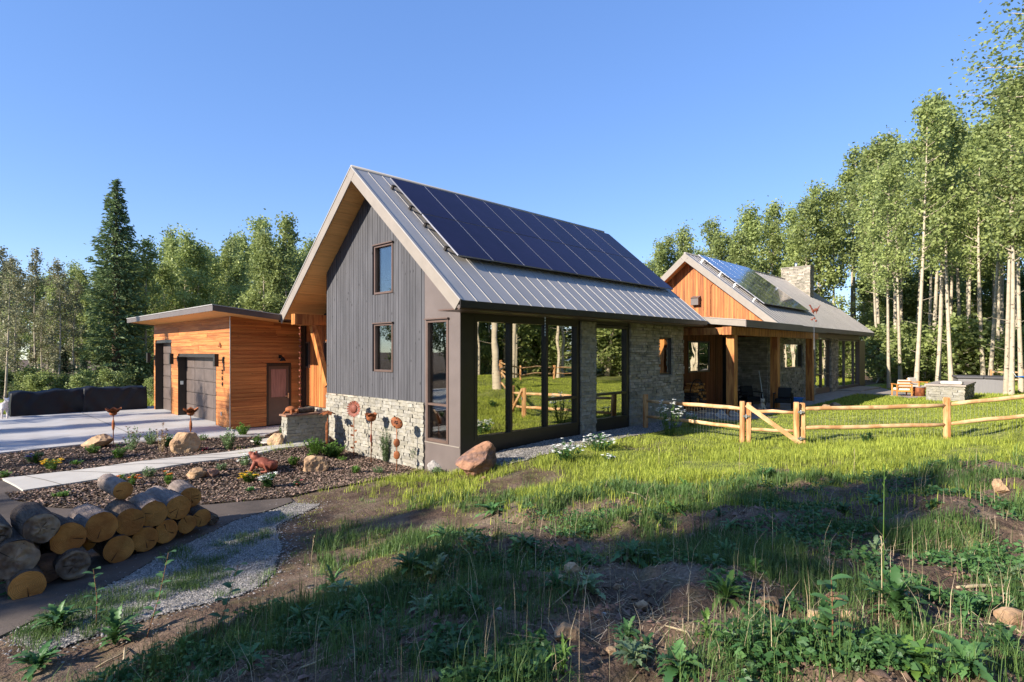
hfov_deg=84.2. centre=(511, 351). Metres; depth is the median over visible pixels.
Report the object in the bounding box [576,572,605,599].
weed
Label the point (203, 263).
aspen tree
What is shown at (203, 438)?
garden plant
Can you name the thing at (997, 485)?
rock
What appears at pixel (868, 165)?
aspen tree
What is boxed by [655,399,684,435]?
garden plant
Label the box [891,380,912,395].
patio armchair
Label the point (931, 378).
young tree
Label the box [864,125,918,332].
aspen tree
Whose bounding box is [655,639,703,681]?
broadleaf weed
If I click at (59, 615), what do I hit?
broadleaf weed
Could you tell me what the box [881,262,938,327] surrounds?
aspen tree
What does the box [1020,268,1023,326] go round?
aspen tree
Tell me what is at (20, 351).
aspen tree
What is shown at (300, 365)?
rain chain
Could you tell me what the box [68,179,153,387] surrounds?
spruce tree
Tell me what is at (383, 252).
window
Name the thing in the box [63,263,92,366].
aspen tree
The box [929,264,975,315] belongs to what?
aspen tree
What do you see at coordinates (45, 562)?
log
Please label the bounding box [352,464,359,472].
garden plant
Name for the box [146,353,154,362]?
wall lamp
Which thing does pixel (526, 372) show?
window
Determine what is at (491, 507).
broadleaf weed
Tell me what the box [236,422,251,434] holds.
garden plant
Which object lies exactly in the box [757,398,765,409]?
base
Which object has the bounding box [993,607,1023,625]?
rock
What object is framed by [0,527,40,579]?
log
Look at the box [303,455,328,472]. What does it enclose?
rock
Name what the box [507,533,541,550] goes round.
broadleaf weed
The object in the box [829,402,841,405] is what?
rock
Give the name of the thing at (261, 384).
garage
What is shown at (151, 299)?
aspen tree
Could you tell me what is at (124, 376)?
bush
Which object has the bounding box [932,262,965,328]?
aspen tree
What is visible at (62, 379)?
bush
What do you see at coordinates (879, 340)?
young tree
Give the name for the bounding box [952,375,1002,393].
hot tub
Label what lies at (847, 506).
weed
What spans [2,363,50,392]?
bush
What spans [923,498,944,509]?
weed
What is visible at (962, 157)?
aspen tree
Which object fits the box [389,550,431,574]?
broadleaf weed
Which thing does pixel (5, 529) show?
log
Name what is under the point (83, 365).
fir tree
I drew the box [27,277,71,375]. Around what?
aspen tree
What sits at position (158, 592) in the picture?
sapling shoot
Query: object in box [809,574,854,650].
sapling shoot
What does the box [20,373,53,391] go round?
bush
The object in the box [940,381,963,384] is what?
fire pit cushion
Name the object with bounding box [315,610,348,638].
weed
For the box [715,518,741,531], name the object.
weed
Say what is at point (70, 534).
log
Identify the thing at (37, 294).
aspen tree
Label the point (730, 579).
broadleaf weed
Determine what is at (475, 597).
weed
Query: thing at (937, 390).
stone fire pit
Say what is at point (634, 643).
weed
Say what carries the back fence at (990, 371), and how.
on the ground at (334, 510)
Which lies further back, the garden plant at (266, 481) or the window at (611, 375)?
the window at (611, 375)
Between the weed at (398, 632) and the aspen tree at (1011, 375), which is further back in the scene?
the aspen tree at (1011, 375)
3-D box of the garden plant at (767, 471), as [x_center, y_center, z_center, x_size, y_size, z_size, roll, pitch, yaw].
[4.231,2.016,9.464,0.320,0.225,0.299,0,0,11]
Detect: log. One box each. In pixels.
[0,514,11,542]
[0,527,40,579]
[3,565,46,599]
[10,502,60,542]
[37,542,58,582]
[38,512,86,553]
[53,545,90,580]
[66,517,95,550]
[67,504,118,542]
[92,531,134,562]
[97,473,132,498]
[104,499,145,535]
[129,492,167,526]
[129,525,158,551]
[144,486,190,519]
[144,518,177,542]
[166,514,196,533]
[167,479,201,507]
[188,504,210,526]
[208,511,218,523]
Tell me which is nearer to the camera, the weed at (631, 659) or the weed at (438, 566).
the weed at (631, 659)
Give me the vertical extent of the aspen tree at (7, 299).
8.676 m
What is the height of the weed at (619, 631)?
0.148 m
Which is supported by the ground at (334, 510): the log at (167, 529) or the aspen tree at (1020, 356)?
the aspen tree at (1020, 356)
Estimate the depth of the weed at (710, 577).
3.85 m
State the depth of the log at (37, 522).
6.79 m
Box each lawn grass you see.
[431,395,1023,489]
[758,378,1023,404]
[993,418,1023,457]
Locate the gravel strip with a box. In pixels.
[495,426,679,468]
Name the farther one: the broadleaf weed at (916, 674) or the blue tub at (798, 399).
the blue tub at (798, 399)
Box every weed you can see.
[0,571,38,598]
[8,638,64,681]
[27,600,86,632]
[92,605,146,647]
[171,630,199,657]
[237,642,269,675]
[282,602,314,630]
[314,563,347,591]
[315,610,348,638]
[326,579,355,598]
[343,594,372,625]
[345,644,374,662]
[387,619,411,643]
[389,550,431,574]
[408,594,433,612]
[421,633,445,664]
[424,552,449,575]
[427,524,458,539]
[436,641,470,669]
[451,595,492,618]
[464,532,480,544]
[467,591,485,613]
[467,647,499,664]
[473,501,505,518]
[506,538,525,553]
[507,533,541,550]
[510,591,528,609]
[542,567,579,598]
[544,633,575,676]
[561,543,600,566]
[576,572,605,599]
[579,524,593,532]
[608,539,659,566]
[609,627,631,649]
[612,635,649,671]
[612,640,654,668]
[613,616,640,642]
[637,632,654,659]
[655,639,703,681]
[661,499,685,515]
[676,477,693,485]
[693,607,725,640]
[697,569,746,611]
[698,569,715,582]
[699,553,727,570]
[705,531,731,548]
[710,506,726,515]
[712,538,738,557]
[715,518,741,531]
[729,625,763,664]
[739,555,768,576]
[754,616,799,648]
[777,518,804,538]
[781,591,805,612]
[806,597,848,639]
[830,500,852,512]
[833,502,855,511]
[852,571,887,597]
[858,564,938,628]
[863,494,883,504]
[865,515,888,525]
[866,535,891,557]
[868,633,951,681]
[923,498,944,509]
[923,629,999,681]
[948,606,982,628]
[952,585,984,614]
[964,628,1001,648]
[969,643,992,663]
[981,622,1015,641]
[983,625,1023,656]
[993,563,1023,581]
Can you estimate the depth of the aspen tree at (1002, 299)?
51.36 m
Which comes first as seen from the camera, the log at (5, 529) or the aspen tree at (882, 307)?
the log at (5, 529)
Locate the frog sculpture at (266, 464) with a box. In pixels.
[248,451,277,472]
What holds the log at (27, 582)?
on the asphalt path
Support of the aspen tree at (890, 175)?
on the ground at (334, 510)
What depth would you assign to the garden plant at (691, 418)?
18.59 m
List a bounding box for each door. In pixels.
[163,343,170,410]
[187,357,215,421]
[269,366,288,424]
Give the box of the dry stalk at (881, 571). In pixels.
[879,536,883,613]
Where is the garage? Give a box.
[126,304,319,428]
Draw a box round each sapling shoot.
[83,566,105,625]
[144,550,175,637]
[208,562,247,639]
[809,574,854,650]
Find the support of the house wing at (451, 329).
on the ground at (334, 510)
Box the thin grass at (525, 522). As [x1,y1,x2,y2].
[217,451,851,595]
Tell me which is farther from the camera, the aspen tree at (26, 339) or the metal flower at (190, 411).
the aspen tree at (26, 339)
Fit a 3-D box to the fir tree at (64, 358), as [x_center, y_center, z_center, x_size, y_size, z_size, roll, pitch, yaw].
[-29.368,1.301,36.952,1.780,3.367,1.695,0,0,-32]
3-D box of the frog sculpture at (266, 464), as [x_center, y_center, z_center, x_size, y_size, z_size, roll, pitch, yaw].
[-5.917,2.609,13.468,0.682,0.477,0.491,0,0,0]
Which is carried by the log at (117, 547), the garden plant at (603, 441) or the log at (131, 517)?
the log at (131, 517)
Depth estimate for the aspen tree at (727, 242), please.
59.14 m
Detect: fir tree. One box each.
[10,368,24,390]
[52,346,72,388]
[77,359,87,374]
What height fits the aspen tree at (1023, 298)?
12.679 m
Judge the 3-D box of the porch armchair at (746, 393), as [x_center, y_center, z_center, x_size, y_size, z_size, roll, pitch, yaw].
[10.508,1.970,25.005,0.770,0.860,0.809,0,0,-10]
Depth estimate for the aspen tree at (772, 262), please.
61.87 m
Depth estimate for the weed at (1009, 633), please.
2.98 m
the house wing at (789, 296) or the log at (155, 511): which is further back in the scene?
the house wing at (789, 296)
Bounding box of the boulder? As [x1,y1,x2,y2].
[455,441,496,476]
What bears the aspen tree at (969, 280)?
on the ground at (334, 510)
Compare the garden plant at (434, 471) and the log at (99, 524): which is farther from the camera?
the garden plant at (434, 471)
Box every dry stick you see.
[96,648,130,666]
[112,647,125,677]
[281,654,332,676]
[665,625,694,643]
[956,584,1022,588]
[985,623,1021,632]
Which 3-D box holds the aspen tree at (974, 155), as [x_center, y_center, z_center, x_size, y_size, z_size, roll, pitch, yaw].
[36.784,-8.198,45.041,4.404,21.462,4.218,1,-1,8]
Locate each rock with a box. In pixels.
[81,434,112,447]
[169,432,200,452]
[186,467,206,479]
[205,468,219,476]
[267,433,283,445]
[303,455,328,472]
[427,460,441,471]
[554,622,579,640]
[564,562,580,573]
[606,646,616,654]
[613,583,622,589]
[635,600,647,610]
[705,412,714,416]
[714,410,729,417]
[729,411,739,416]
[754,596,779,612]
[808,609,818,620]
[825,592,845,607]
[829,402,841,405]
[840,610,858,620]
[992,478,1009,492]
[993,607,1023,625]
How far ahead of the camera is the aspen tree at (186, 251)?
42.60 m
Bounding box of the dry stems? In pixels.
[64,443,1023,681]
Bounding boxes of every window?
[306,342,309,367]
[323,341,325,360]
[372,240,393,294]
[372,322,393,371]
[424,317,448,443]
[474,317,578,440]
[594,325,627,421]
[658,337,670,374]
[688,341,709,372]
[783,343,801,368]
[814,338,829,389]
[837,339,858,387]
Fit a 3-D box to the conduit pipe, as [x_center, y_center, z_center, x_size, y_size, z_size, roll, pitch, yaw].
[10.047,-2.720,28.380,0.239,1.835,0.035,0,0,44]
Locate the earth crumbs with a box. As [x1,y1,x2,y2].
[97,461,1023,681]
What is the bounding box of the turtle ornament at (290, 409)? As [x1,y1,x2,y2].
[283,406,298,414]
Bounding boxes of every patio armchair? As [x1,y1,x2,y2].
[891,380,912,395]
[906,377,928,388]
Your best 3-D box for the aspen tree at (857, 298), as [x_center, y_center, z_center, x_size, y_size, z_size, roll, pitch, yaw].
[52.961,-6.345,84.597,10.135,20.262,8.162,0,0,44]
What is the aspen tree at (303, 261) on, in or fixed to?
on the ground at (334, 510)
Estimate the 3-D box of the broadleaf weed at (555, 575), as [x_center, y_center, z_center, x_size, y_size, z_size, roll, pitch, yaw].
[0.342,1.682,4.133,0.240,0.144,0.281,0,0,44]
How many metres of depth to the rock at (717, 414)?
20.76 m
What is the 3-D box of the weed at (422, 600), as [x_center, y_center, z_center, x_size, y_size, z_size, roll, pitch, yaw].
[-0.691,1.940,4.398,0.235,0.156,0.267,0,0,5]
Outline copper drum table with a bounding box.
[913,386,924,395]
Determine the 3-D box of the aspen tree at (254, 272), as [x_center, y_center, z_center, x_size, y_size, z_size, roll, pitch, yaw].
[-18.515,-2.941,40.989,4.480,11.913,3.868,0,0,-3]
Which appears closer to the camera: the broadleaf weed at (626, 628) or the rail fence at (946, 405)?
the broadleaf weed at (626, 628)
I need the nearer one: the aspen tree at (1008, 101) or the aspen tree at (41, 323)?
the aspen tree at (1008, 101)
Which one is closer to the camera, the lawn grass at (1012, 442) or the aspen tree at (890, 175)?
the lawn grass at (1012, 442)
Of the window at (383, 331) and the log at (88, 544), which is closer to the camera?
the log at (88, 544)
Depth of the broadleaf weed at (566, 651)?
2.91 m
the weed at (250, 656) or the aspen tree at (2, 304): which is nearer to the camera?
the weed at (250, 656)
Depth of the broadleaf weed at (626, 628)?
3.40 m
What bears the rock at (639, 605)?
on the ground at (334, 510)
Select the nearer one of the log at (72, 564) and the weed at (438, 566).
the weed at (438, 566)
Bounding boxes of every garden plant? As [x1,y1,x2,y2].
[0,470,11,477]
[23,453,34,462]
[31,451,43,463]
[39,458,62,468]
[49,490,69,496]
[69,460,82,464]
[85,444,100,452]
[111,444,129,458]
[122,426,143,449]
[126,473,141,485]
[141,466,157,476]
[143,428,159,444]
[155,422,167,451]
[160,434,173,446]
[163,470,174,484]
[198,434,207,439]
[215,463,226,470]
[219,426,237,449]
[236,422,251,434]
[237,453,250,465]
[237,471,258,481]
[251,433,263,444]
[258,472,277,487]
[287,456,299,464]
[291,479,301,485]
[302,436,324,453]
[320,440,346,456]
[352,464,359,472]
[372,465,383,472]
[379,427,390,461]
[429,466,442,474]
[551,438,585,461]
[583,432,615,451]
[601,453,614,460]
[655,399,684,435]
[685,411,698,425]
[757,464,774,478]
[858,431,874,442]
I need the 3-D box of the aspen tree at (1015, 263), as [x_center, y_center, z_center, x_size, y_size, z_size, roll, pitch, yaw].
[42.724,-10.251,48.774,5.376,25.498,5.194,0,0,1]
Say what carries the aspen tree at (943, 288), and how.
on the ground at (334, 510)
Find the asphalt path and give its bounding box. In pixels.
[0,480,292,637]
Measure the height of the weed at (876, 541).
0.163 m
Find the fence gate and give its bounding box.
[743,403,804,443]
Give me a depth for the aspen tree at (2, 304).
59.96 m
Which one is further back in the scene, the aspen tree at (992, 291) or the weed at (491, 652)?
the aspen tree at (992, 291)
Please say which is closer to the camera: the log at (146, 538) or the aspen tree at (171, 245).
the log at (146, 538)
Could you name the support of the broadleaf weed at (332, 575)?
on the ground at (334, 510)
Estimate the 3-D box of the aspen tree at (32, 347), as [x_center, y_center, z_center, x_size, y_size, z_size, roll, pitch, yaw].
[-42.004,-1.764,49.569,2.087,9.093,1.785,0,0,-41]
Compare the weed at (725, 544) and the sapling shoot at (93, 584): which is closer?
the weed at (725, 544)
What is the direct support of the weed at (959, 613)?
on the ground at (334, 510)
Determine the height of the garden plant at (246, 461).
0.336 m
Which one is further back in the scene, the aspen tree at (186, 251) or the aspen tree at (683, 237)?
the aspen tree at (683, 237)
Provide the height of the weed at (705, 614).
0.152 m
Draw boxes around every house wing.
[279,165,706,474]
[661,252,880,403]
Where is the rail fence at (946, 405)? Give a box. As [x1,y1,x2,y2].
[643,394,1023,443]
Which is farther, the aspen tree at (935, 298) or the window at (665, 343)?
the aspen tree at (935, 298)
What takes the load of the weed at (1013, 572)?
on the ground at (334, 510)
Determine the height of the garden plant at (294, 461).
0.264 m
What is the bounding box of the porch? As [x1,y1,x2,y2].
[680,317,825,415]
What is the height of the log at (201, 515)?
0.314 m
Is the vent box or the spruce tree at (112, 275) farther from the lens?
the spruce tree at (112, 275)
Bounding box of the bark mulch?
[0,435,417,507]
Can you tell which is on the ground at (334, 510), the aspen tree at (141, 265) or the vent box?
the aspen tree at (141, 265)
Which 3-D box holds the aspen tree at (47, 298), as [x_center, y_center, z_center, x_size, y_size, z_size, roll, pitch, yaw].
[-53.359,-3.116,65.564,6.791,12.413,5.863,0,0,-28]
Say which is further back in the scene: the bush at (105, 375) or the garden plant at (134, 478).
the bush at (105, 375)
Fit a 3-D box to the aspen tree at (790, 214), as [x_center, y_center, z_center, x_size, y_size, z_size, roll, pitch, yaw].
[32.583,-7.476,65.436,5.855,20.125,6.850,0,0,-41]
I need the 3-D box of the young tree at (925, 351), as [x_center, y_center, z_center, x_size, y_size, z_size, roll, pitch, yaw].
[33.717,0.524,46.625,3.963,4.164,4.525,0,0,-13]
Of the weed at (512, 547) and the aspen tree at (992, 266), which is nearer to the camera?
the weed at (512, 547)
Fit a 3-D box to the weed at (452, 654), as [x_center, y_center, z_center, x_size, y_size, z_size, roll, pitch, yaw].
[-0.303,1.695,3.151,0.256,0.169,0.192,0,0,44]
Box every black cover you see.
[8,387,86,416]
[81,385,146,411]
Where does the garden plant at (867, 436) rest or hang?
on the ground at (334, 510)
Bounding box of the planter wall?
[279,410,328,442]
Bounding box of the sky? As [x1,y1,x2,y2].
[0,0,1023,359]
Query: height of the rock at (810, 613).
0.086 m
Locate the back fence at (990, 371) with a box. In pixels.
[989,369,1017,379]
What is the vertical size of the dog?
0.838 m
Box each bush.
[0,368,14,398]
[0,369,13,396]
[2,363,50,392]
[17,369,59,391]
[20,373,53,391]
[49,371,69,388]
[64,373,95,388]
[65,368,98,388]
[92,366,125,386]
[105,370,132,386]
[120,362,146,385]
[124,356,153,389]
[142,377,153,398]
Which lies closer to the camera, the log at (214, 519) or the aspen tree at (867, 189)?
the log at (214, 519)
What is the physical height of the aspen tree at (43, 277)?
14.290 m
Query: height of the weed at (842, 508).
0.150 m
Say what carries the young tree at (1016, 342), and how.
on the ground at (334, 510)
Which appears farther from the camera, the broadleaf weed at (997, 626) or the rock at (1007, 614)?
the rock at (1007, 614)
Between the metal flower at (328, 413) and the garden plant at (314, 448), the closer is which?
the garden plant at (314, 448)
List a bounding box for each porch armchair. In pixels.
[738,386,762,404]
[773,387,793,408]
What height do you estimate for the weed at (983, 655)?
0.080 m
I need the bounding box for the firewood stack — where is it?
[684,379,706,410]
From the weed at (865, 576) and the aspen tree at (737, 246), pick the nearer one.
the weed at (865, 576)
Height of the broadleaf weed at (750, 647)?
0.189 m
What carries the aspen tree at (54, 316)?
on the ground at (334, 510)
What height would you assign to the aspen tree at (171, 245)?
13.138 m
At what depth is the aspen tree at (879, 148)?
48.40 m
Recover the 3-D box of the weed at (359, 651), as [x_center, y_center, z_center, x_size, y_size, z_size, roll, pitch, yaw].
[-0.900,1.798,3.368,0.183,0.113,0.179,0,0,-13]
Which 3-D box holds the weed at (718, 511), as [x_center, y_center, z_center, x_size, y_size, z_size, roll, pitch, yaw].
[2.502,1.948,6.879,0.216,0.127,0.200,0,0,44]
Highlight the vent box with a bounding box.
[691,296,700,304]
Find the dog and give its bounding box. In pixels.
[0,397,9,418]
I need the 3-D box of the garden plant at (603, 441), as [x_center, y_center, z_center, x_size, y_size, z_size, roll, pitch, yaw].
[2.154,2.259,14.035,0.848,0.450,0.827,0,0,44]
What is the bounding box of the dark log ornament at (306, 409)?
[298,406,314,412]
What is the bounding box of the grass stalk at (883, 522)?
[882,464,886,600]
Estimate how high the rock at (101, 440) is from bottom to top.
0.434 m
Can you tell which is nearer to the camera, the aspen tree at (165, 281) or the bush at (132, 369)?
the bush at (132, 369)
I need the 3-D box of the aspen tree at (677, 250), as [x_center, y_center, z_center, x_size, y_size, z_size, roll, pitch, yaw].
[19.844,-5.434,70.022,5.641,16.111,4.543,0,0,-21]
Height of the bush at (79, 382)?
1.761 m
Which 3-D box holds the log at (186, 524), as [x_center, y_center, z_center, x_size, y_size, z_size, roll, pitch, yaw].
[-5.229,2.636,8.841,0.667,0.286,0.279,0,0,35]
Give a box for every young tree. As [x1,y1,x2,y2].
[861,322,929,382]
[862,320,927,380]
[893,317,936,377]
[894,360,914,378]
[904,333,955,380]
[911,310,1001,380]
[912,344,966,380]
[959,316,1004,375]
[964,336,1023,375]
[974,334,1023,378]
[1001,323,1023,380]
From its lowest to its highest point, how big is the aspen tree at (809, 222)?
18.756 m
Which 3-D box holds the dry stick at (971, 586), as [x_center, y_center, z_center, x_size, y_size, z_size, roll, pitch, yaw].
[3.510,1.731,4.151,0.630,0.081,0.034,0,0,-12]
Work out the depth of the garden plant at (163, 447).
15.17 m
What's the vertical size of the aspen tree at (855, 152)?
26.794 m
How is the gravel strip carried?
on the ground at (334, 510)
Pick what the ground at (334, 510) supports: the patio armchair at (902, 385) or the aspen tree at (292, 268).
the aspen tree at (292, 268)
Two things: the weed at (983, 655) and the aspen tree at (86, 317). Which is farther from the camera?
the aspen tree at (86, 317)
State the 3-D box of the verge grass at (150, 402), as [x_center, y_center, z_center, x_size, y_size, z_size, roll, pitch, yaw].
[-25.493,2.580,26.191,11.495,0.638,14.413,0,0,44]
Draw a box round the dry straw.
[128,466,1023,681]
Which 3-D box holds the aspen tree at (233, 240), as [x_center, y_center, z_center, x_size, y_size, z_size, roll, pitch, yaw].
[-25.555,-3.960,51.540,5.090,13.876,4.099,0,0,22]
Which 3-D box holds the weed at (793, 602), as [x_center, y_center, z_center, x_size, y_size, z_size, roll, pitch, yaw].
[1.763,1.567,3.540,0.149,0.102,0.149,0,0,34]
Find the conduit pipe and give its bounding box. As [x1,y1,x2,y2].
[710,284,712,315]
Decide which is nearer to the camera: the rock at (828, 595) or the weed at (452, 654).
the weed at (452, 654)
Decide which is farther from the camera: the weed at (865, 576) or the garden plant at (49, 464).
the garden plant at (49, 464)
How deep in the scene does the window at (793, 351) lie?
29.26 m
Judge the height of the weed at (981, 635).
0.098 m
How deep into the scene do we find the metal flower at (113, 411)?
16.36 m
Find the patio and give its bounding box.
[683,388,925,420]
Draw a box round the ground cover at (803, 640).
[75,450,1023,681]
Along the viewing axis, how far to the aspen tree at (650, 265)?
64.95 m
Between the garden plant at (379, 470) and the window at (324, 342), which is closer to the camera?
the garden plant at (379, 470)
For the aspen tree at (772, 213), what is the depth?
67.08 m
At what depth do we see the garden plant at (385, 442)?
15.43 m
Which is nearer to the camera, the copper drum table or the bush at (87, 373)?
the copper drum table
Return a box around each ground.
[0,360,1023,681]
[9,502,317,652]
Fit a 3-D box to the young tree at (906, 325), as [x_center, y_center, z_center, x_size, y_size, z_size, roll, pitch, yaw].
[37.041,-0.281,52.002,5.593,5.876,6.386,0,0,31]
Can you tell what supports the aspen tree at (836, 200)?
on the ground at (334, 510)
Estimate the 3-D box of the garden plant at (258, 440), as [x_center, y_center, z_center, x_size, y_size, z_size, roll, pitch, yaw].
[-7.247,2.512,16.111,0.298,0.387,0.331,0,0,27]
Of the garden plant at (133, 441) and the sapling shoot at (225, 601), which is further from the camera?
the garden plant at (133, 441)
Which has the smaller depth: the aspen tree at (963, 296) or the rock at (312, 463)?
the rock at (312, 463)
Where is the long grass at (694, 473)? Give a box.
[236,418,1023,534]
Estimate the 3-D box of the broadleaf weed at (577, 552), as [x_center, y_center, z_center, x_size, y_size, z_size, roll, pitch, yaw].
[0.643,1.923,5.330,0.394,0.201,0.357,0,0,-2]
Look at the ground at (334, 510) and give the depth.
5.68 m
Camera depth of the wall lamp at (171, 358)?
22.48 m
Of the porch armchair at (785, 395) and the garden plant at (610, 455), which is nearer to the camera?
the garden plant at (610, 455)
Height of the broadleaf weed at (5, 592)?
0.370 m
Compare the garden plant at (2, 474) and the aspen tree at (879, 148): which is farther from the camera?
the aspen tree at (879, 148)
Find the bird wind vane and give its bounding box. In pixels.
[809,305,819,321]
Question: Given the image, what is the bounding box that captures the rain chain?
[299,327,301,407]
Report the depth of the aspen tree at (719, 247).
58.74 m
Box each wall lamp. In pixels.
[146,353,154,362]
[169,354,177,363]
[213,354,223,366]
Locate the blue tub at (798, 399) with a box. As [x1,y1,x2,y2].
[794,397,803,404]
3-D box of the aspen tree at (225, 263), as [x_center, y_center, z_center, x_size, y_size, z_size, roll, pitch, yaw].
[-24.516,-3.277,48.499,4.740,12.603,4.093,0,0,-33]
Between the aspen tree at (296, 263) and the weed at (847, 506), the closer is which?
the weed at (847, 506)
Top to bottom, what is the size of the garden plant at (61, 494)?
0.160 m
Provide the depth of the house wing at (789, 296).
29.53 m
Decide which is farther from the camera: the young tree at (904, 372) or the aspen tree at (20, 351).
the aspen tree at (20, 351)
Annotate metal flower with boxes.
[105,407,120,443]
[183,407,197,431]
[319,411,335,443]
[347,401,359,457]
[364,412,377,461]
[391,417,402,470]
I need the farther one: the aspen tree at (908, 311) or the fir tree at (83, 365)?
the aspen tree at (908, 311)
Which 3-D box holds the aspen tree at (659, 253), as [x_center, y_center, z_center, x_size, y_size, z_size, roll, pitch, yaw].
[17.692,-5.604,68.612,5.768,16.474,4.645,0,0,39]
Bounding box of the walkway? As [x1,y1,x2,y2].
[2,438,329,491]
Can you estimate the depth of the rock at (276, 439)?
16.02 m
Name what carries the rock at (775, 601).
on the ground at (334, 510)
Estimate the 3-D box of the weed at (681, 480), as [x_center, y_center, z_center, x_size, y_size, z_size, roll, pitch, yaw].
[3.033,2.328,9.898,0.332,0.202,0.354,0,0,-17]
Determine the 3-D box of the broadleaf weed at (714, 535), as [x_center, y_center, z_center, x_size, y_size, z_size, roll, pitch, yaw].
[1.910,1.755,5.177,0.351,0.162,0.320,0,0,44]
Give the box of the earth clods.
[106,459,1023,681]
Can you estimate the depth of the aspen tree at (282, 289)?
50.86 m
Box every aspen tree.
[0,245,17,368]
[0,254,25,398]
[0,260,18,370]
[0,267,34,377]
[0,268,44,372]
[0,272,30,366]
[1,292,26,357]
[12,271,47,369]
[17,247,57,374]
[20,280,45,367]
[21,272,53,371]
[25,271,86,362]
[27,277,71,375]
[27,299,54,373]
[36,256,82,373]
[38,275,53,371]
[44,278,66,374]
[46,271,78,353]
[58,279,86,373]
[62,259,89,370]
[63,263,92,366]
[78,266,109,366]
[79,311,109,367]
[96,255,150,365]
[112,235,173,375]
[122,258,162,364]
[142,267,161,360]
[146,234,190,310]
[148,258,180,350]
[156,224,179,309]
[162,223,221,310]
[177,239,221,307]
[182,242,215,305]
[187,244,231,306]
[208,257,225,298]
[214,240,248,307]
[216,231,250,304]
[219,248,254,307]
[221,225,259,309]
[233,223,295,313]
[237,229,284,313]
[242,208,284,308]
[254,211,303,312]
[259,238,292,310]
[281,246,307,298]
[288,232,316,295]
[292,247,307,274]
[295,252,307,276]
[642,256,658,273]
[650,237,669,277]
[652,228,677,274]
[669,246,681,267]
[671,219,700,263]
[694,246,705,255]
[698,215,726,257]
[708,228,733,262]
[722,229,750,261]
[725,227,761,271]
[730,200,769,272]
[741,211,765,265]
[751,195,788,273]
[753,219,787,276]
[775,202,822,274]
[776,189,837,295]
[777,223,831,302]
[782,178,857,338]
[812,184,854,302]
[812,189,858,289]
[821,142,867,316]
[835,163,869,319]
[841,132,902,326]
[844,140,913,372]
[844,144,899,302]
[845,169,886,382]
[845,275,881,339]
[847,258,872,370]
[857,283,893,339]
[861,157,914,388]
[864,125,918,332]
[871,148,925,379]
[879,250,931,326]
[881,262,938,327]
[888,135,926,322]
[891,285,926,323]
[895,89,989,380]
[896,89,970,384]
[897,139,934,326]
[899,260,956,327]
[902,139,955,377]
[905,100,978,380]
[912,266,937,328]
[913,88,975,375]
[927,256,963,324]
[928,115,975,318]
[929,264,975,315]
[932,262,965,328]
[933,277,965,317]
[942,0,1023,227]
[943,121,982,315]
[945,263,1023,325]
[948,113,996,374]
[949,135,996,374]
[954,259,1023,326]
[959,187,988,307]
[960,279,1005,331]
[961,122,1004,315]
[962,114,1007,336]
[968,114,1023,374]
[969,114,1023,391]
[970,138,1023,375]
[975,68,1023,394]
[975,76,1023,394]
[976,274,1006,321]
[983,106,1023,328]
[992,263,995,315]
[1004,278,1023,323]
[1010,146,1023,247]
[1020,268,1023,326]
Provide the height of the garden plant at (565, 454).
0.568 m
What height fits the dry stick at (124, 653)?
0.276 m
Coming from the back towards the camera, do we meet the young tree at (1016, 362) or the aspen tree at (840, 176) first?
the aspen tree at (840, 176)
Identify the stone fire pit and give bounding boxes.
[924,381,975,400]
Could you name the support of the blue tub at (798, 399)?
on the patio
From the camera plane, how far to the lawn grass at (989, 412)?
17.35 m
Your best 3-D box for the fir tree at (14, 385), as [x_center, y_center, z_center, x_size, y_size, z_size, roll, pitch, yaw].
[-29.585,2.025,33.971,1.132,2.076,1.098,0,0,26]
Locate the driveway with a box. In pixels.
[0,406,281,453]
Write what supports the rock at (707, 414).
on the ground at (334, 510)
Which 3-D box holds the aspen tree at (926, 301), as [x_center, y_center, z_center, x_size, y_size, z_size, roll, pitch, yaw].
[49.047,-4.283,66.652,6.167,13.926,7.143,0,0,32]
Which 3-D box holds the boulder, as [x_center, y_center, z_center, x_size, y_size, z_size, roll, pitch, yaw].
[-0.818,2.449,12.634,0.915,0.879,0.621,0,0,3]
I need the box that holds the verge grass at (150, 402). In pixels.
[0,396,153,413]

